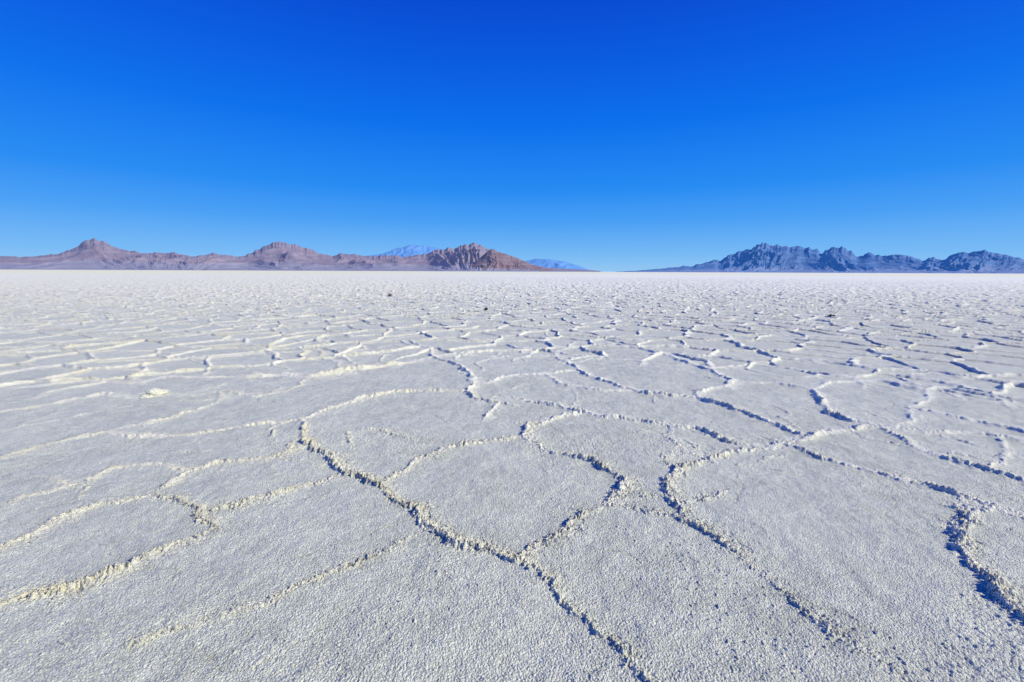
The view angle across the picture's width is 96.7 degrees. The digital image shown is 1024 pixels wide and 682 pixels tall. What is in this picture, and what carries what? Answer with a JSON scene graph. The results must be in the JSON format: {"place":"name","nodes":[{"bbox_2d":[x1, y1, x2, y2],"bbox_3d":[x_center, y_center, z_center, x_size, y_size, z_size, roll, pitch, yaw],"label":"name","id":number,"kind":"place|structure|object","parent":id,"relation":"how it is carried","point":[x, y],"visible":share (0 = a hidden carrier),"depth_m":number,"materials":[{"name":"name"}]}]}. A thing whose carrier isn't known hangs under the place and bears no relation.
{"place":"outdoors","nodes":[
{"label":"outdoors","id":0,"kind":"place"},
{"bbox_2d":[0,238,600,271],"bbox_3d":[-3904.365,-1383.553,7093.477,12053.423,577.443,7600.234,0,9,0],"label":"mountain range","id":1,"kind":"structure","parent":0,"point":[93,254],"depth_m":6708.52,"materials":[{"name":"brown stone"}]},
{"bbox_2d":[370,245,444,256],"bbox_3d":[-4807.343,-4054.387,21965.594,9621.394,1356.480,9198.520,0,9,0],"label":"mountain","id":2,"kind":"structure","parent":0,"point":[409,250],"depth_m":23012.67,"materials":[{"name":"blue stone"}]},
{"bbox_2d":[0,270,1023,681],"bbox_3d":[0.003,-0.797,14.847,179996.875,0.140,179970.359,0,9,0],"label":"ground","id":3,"kind":"structure","parent":0,"point":[588,476],"depth_m":3.36,"materials":[{"name":"white"}]},
{"bbox_2d":[140,388,170,398],"bbox_3d":[-4.308,0.645,5.487,0.187,0.147,0.313,6,10,32],"label":"salt clump","id":4,"kind":"object","parent":3,"relation":"on","point":[153,392],"visible":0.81,"depth_m":5.44,"materials":[{"name":"white"}]},
{"bbox_2d":[0,0,1023,271],"label":"sky","id":5,"kind":"structure","parent":0,"point":[597,135],"materials":[{"name":"blue"}]},
{"bbox_2d":[470,249,554,270],"bbox_3d":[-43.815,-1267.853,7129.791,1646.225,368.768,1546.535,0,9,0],"label":"mountain","id":6,"kind":"structure","parent":0,"point":[492,258],"depth_m":7128.07,"materials":[{"name":"stone"}]},
{"bbox_2d":[525,259,587,269],"bbox_3d":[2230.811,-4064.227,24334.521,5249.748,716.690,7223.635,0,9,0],"label":"mountain","id":7,"kind":"structure","parent":0,"point":[549,263],"depth_m":23886.61,"materials":[{"name":"blue stone"}]},
{"bbox_2d":[618,242,1023,273],"bbox_3d":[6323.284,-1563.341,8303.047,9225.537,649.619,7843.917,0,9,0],"label":"mountain range","id":8,"kind":"structure","parent":0,"point":[764,258],"depth_m":8123.09,"materials":[{"name":"blue stone"}]}
]}

